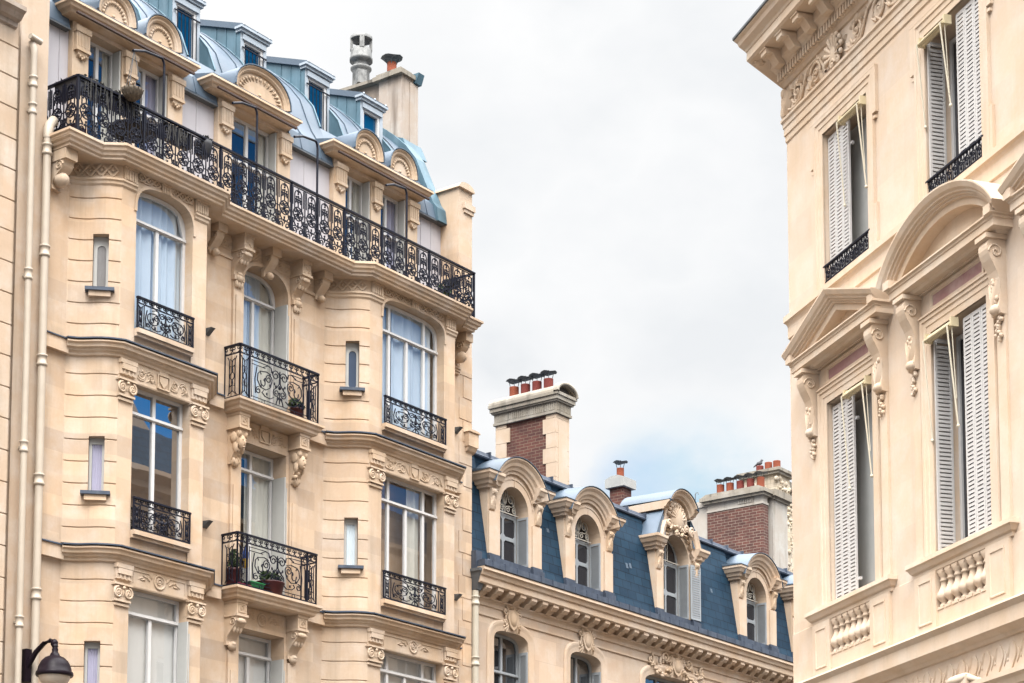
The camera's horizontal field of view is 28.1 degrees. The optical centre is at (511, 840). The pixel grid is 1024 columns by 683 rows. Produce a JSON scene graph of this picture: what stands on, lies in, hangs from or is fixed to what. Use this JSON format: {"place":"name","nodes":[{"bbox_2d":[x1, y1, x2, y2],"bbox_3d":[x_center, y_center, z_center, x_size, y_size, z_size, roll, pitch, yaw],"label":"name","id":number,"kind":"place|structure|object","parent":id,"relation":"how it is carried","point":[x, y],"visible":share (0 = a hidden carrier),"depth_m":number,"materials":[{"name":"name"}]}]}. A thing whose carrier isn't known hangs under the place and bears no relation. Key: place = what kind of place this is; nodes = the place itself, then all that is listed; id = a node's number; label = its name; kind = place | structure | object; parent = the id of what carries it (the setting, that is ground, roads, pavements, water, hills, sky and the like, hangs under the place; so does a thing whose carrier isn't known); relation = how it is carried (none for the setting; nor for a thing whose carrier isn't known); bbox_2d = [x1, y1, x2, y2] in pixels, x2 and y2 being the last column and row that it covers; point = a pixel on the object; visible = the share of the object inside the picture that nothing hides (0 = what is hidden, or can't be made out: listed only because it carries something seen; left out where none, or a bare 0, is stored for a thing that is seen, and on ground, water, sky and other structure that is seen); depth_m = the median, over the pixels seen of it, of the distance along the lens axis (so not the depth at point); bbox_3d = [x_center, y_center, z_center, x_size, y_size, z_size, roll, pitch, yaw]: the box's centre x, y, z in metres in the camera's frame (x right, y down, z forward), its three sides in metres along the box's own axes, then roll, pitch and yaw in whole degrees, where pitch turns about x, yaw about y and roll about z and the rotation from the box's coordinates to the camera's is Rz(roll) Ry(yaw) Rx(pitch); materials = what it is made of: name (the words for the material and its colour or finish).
{"place":"outdoors","nodes":[
{"label":"outdoors","id":0,"kind":"place"},
{"bbox_2d":[200,0,791,502],"label":"sky","id":1,"kind":"structure","parent":0,"point":[624,162],"materials":[{"name":"white"}]},
{"label":"street","id":2,"kind":"structure","parent":0,"visible":0},
{"bbox_2d":[0,0,26,682],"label":"neighbour building","id":3,"kind":"structure","parent":2,"relation":"on","point":[12,13],"depth_m":32.01,"materials":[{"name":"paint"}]},
{"bbox_2d":[2,0,483,682],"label":"apartment building","id":4,"kind":"structure","parent":2,"relation":"on","point":[206,322],"depth_m":36.30,"materials":[{"name":"stone"}]},
{"bbox_2d":[13,33,42,682],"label":"downpipe","id":5,"kind":"object","parent":4,"relation":"attached to","point":[34,41],"visible":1,"depth_m":32.15,"materials":[{"name":"beige metal"}]},
{"bbox_2d":[30,116,58,682],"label":"downpipe","id":6,"kind":"object","parent":4,"relation":"attached to","point":[51,123],"visible":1,"depth_m":32.37,"materials":[{"name":"beige metal"}]},
{"bbox_2d":[21,638,73,682],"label":"street lamp","id":7,"kind":"object","parent":4,"relation":"attached to","point":[54,666],"visible":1,"depth_m":31.41,"materials":[{"name":"metal"}]},
{"bbox_2d":[54,77,87,101],"bbox_3d":[-7.146,-12.214,33.123,0.590,0.335,0.216,-4,-8,36],"label":"planter","id":8,"kind":"object","parent":4,"relation":"attached to","point":[67,83],"visible":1,"depth_m":33.03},
{"bbox_2d":[81,74,112,110],"bbox_3d":[-6.803,-12.177,33.254,0.279,0.545,0.650,-4,-8,36],"label":"planter","id":9,"kind":"object","parent":4,"relation":"attached to","point":[99,92],"visible":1,"depth_m":33.23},
{"bbox_2d":[87,41,112,141],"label":"window","id":10,"kind":"structure","parent":4,"relation":"in","point":[107,61],"depth_m":35.00,"materials":[{"name":"white glass"}]},
{"bbox_2d":[110,89,140,124],"bbox_3d":[-6.425,-12.128,33.761,0.274,0.517,0.620,-4,-8,36],"label":"planter","id":11,"kind":"object","parent":4,"relation":"attached to","point":[119,104],"visible":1,"depth_m":33.67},
{"bbox_2d":[97,64,159,156],"bbox_3d":[-6.629,-12.296,35.690,0.600,2.380,1.260,-4,-8,36],"label":"window","id":12,"kind":"structure","parent":4,"relation":"in","point":[149,99],"depth_m":35.80,"materials":[{"name":"white glass"}]},
{"bbox_2d":[108,119,157,144],"bbox_3d":[-6.372,-11.581,34.409,0.860,0.793,0.860,-4,-8,36],"label":"garden table","id":13,"kind":"object","parent":4,"relation":"on","point":[121,137],"visible":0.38,"depth_m":34.40,"materials":[{"name":"black metal"}]},
{"bbox_2d":[132,49,164,158],"bbox_3d":[-6.059,-12.257,34.020,0.080,2.050,1.067,-2,-6,20],"label":"awning pole","id":14,"kind":"object","parent":4,"relation":"on","point":[163,61],"visible":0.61,"depth_m":34.48,"materials":[{"name":"black metal"}]},
{"bbox_2d":[121,52,143,101],"bbox_3d":[-6.248,-12.566,33.669,0.375,0.833,0.381,-4,-8,36],"label":"hanging basket","id":15,"kind":"object","parent":14,"relation":"hanging from","point":[132,93],"visible":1,"depth_m":33.55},
{"bbox_2d":[127,591,178,682],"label":"window","id":16,"kind":"structure","parent":4,"relation":"in","point":[153,621],"depth_m":33.70,"materials":[{"name":"white glass"}]},
{"bbox_2d":[130,389,182,538],"bbox_3d":[-5.950,-6.186,33.857,0.080,2.460,1.290,-4,-8,36],"label":"window","id":17,"kind":"structure","parent":4,"relation":"in","point":[156,461],"depth_m":33.96,"materials":[{"name":"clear glass"}]},
{"bbox_2d":[134,193,185,342],"bbox_3d":[-5.978,-9.540,34.231,0.152,2.490,1.290,-4,-8,36],"label":"window","id":18,"kind":"structure","parent":4,"relation":"in","point":[157,274],"depth_m":34.40,"materials":[{"name":"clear glass"}]},
{"bbox_2d":[157,122,191,152],"bbox_3d":[-5.707,-11.927,34.726,0.289,0.512,0.670,-4,-8,36],"label":"planter","id":19,"kind":"object","parent":4,"relation":"attached to","point":[180,132],"visible":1,"depth_m":34.64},
{"bbox_2d":[194,135,212,159],"bbox_3d":[-5.328,-11.976,35.275,0.330,0.395,0.331,-4,-8,36],"label":"flower pot","id":20,"kind":"object","parent":4,"relation":"attached to","point":[208,144],"visible":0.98,"depth_m":35.16,"materials":[{"name":"grey ceramic"}]},
{"bbox_2d":[226,549,240,583],"bbox_3d":[-4.853,-4.744,35.643,0.248,0.699,0.274,-4,-8,36],"label":"potted plant","id":21,"kind":"object","parent":4,"relation":"on","point":[229,581],"visible":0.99,"depth_m":35.56,"materials":[{"name":"green plant"}]},
{"bbox_2d":[232,101,257,214],"bbox_3d":[-4.697,-12.063,35.849,0.083,2.050,1.010,-2,-6,19],"label":"awning pole","id":22,"kind":"object","parent":4,"relation":"on","point":[256,111],"visible":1,"depth_m":36.29,"materials":[{"name":"black metal"}]},
{"bbox_2d":[243,547,248,568],"bbox_3d":[-4.647,-4.952,35.674,0.110,0.400,0.110,-4,-8,36],"label":"water bottle","id":23,"kind":"object","parent":4,"relation":"hanging from","point":[245,557],"visible":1,"depth_m":35.63,"materials":[{"name":"plastic"}]},
{"bbox_2d":[231,116,268,218],"bbox_3d":[-5.100,-12.080,37.736,0.600,2.380,1.710,-4,-8,36],"label":"window","id":24,"kind":"structure","parent":4,"relation":"in","point":[242,146],"depth_m":38.11,"materials":[{"name":"blue glass"}]},
{"bbox_2d":[241,580,265,588],"bbox_3d":[-4.540,-4.442,35.866,0.260,0.145,0.360,-4,-8,36],"label":"plastic tray","id":25,"kind":"object","parent":4,"relation":"on","point":[255,582],"visible":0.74,"depth_m":35.77,"materials":[{"name":"green plastic"}]},
{"bbox_2d":[238,633,271,682],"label":"window","id":26,"kind":"structure","parent":4,"relation":"in","point":[254,657],"depth_m":36.66,"materials":[{"name":"white glass"}]},
{"bbox_2d":[240,450,273,581],"bbox_3d":[-4.916,-5.647,36.848,0.600,2.780,1.660,-4,-8,36],"label":"window","id":27,"kind":"structure","parent":4,"relation":"in","point":[257,478],"depth_m":37.05,"materials":[{"name":"white glass"}]},
{"bbox_2d":[242,271,274,405],"bbox_3d":[-4.916,-8.964,37.200,0.600,2.770,1.660,-4,-8,36],"label":"window","id":28,"kind":"structure","parent":4,"relation":"in","point":[259,309],"depth_m":37.34,"materials":[{"name":"white glass"}]},
{"bbox_2d":[256,569,284,594],"bbox_3d":[-4.296,-4.580,36.278,0.532,0.506,0.545,-4,-8,36],"label":"flower trough","id":29,"kind":"object","parent":4,"relation":"on","point":[276,586],"visible":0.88,"depth_m":36.11,"materials":[{"name":"brown ceramic"}]},
{"bbox_2d":[287,398,305,416],"bbox_3d":[-3.913,-7.825,37.081,0.390,0.430,0.272,4,-7,-32],"label":"potted plant","id":30,"kind":"object","parent":4,"relation":"on","point":[297,409],"visible":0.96,"depth_m":36.98,"materials":[{"name":"green plant"}]},
{"bbox_2d":[293,135,318,241],"bbox_3d":[-3.752,-11.919,37.114,0.082,2.030,1.038,-2,-6,20],"label":"awning pole","id":31,"kind":"object","parent":4,"relation":"on","point":[317,147],"visible":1,"depth_m":37.57,"materials":[{"name":"black metal"}]},
{"bbox_2d":[345,175,362,260],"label":"window","id":32,"kind":"structure","parent":4,"relation":"in","point":[356,193],"depth_m":40.19,"materials":[{"name":"white glass"}]},
{"bbox_2d":[345,190,397,267],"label":"window","id":33,"kind":"structure","parent":4,"relation":"in","point":[389,213],"depth_m":41.03,"materials":[{"name":"white glass"}]},
{"bbox_2d":[385,183,407,271],"bbox_3d":[-2.223,-11.702,39.162,0.080,2.030,1.067,-2,-6,20],"label":"awning pole","id":34,"kind":"object","parent":4,"relation":"on","point":[406,193],"visible":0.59,"depth_m":39.63,"materials":[{"name":"black metal"}]},
{"bbox_2d":[380,652,436,682],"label":"window","id":35,"kind":"structure","parent":4,"relation":"in","point":[394,668],"depth_m":38.93,"materials":[{"name":"white glass"}]},
{"bbox_2d":[381,476,436,610],"bbox_3d":[-2.070,-5.628,39.114,0.153,2.460,1.870,-4,-8,36],"label":"window","id":36,"kind":"structure","parent":4,"relation":"in","point":[411,512],"depth_m":39.41,"materials":[{"name":"white glass"}]},
{"bbox_2d":[382,304,437,440],"bbox_3d":[-2.070,-8.985,39.470,0.153,2.490,1.870,-4,-8,36],"label":"window","id":37,"kind":"structure","parent":4,"relation":"in","point":[409,334],"depth_m":39.63,"materials":[{"name":"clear glass"}]},
{"bbox_2d":[436,284,450,296],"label":"potted plant","id":38,"kind":"object","parent":4,"relation":"on","point":[445,290],"visible":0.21,"depth_m":40.77,"materials":[{"name":"green plant"}]},
{"bbox_2d":[444,279,459,287],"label":"planter","id":39,"kind":"object","parent":4,"relation":"attached to","point":[453,283],"visible":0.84,"depth_m":40.85,"materials":[{"name":"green plant"}]},
{"bbox_2d":[471,370,793,682],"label":"townhouse","id":40,"kind":"structure","parent":2,"relation":"on","point":[590,584],"depth_m":46.44,"materials":[{"name":"stone"}]},
{"bbox_2d":[470,550,489,682],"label":"downpipe","id":41,"kind":"object","parent":40,"relation":"attached to","point":[475,571],"visible":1,"depth_m":41.30,"materials":[{"name":"grey metal"}]},
{"bbox_2d":[486,603,534,682],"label":"window","id":42,"kind":"structure","parent":40,"relation":"in","point":[502,651],"depth_m":42.69,"materials":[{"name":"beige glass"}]},
{"bbox_2d":[564,625,607,682],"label":"window","id":43,"kind":"structure","parent":40,"relation":"in","point":[577,669],"depth_m":44.85,"materials":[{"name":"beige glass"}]},
{"bbox_2d":[639,652,704,682],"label":"window","id":44,"kind":"structure","parent":40,"relation":"in","point":[676,670],"depth_m":47.51,"materials":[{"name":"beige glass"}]},
{"bbox_2d":[690,460,792,572],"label":"brick chimney wall","id":45,"kind":"structure","parent":40,"relation":"on","point":[751,513],"depth_m":60.53,"materials":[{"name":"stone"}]},
{"bbox_2d":[753,459,762,467],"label":"bird","id":46,"kind":"object","parent":45,"relation":"on","point":[758,463],"visible":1,"depth_m":62.60},
{"bbox_2d":[751,678,762,682],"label":"window","id":47,"kind":"structure","parent":40,"relation":"in","point":[757,680],"depth_m":50.69,"materials":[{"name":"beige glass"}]},
{"bbox_2d":[732,0,1023,682],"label":"corner building","id":48,"kind":"structure","parent":2,"relation":"on","point":[908,561],"depth_m":27.34,"materials":[{"name":"beige stone"}]},
{"bbox_2d":[836,95,867,206],"bbox_3d":[4.813,-9.767,28.991,0.157,1.344,0.706,2,-6,-17],"label":"roller awning","id":49,"kind":"object","parent":48,"relation":"attached to","point":[851,112],"visible":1,"depth_m":28.92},
{"bbox_2d":[841,375,872,489],"bbox_3d":[4.813,-5.689,28.559,0.157,1.444,0.706,2,-6,-17],"label":"roller awning","id":50,"kind":"object","parent":48,"relation":"attached to","point":[855,389],"visible":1,"depth_m":28.43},
{"bbox_2d":[916,14,951,128],"bbox_3d":[5.517,-10.054,26.757,0.157,1.244,0.706,2,-6,-17],"label":"roller awning","id":51,"kind":"object","parent":48,"relation":"attached to","point":[934,32],"visible":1,"depth_m":26.70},
{"bbox_2d":[922,316,959,441],"bbox_3d":[5.517,-5.927,26.319,0.157,1.444,0.706,2,-6,-17],"label":"roller awning","id":52,"kind":"object","parent":48,"relation":"attached to","point":[952,323],"visible":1,"depth_m":26.20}
]}

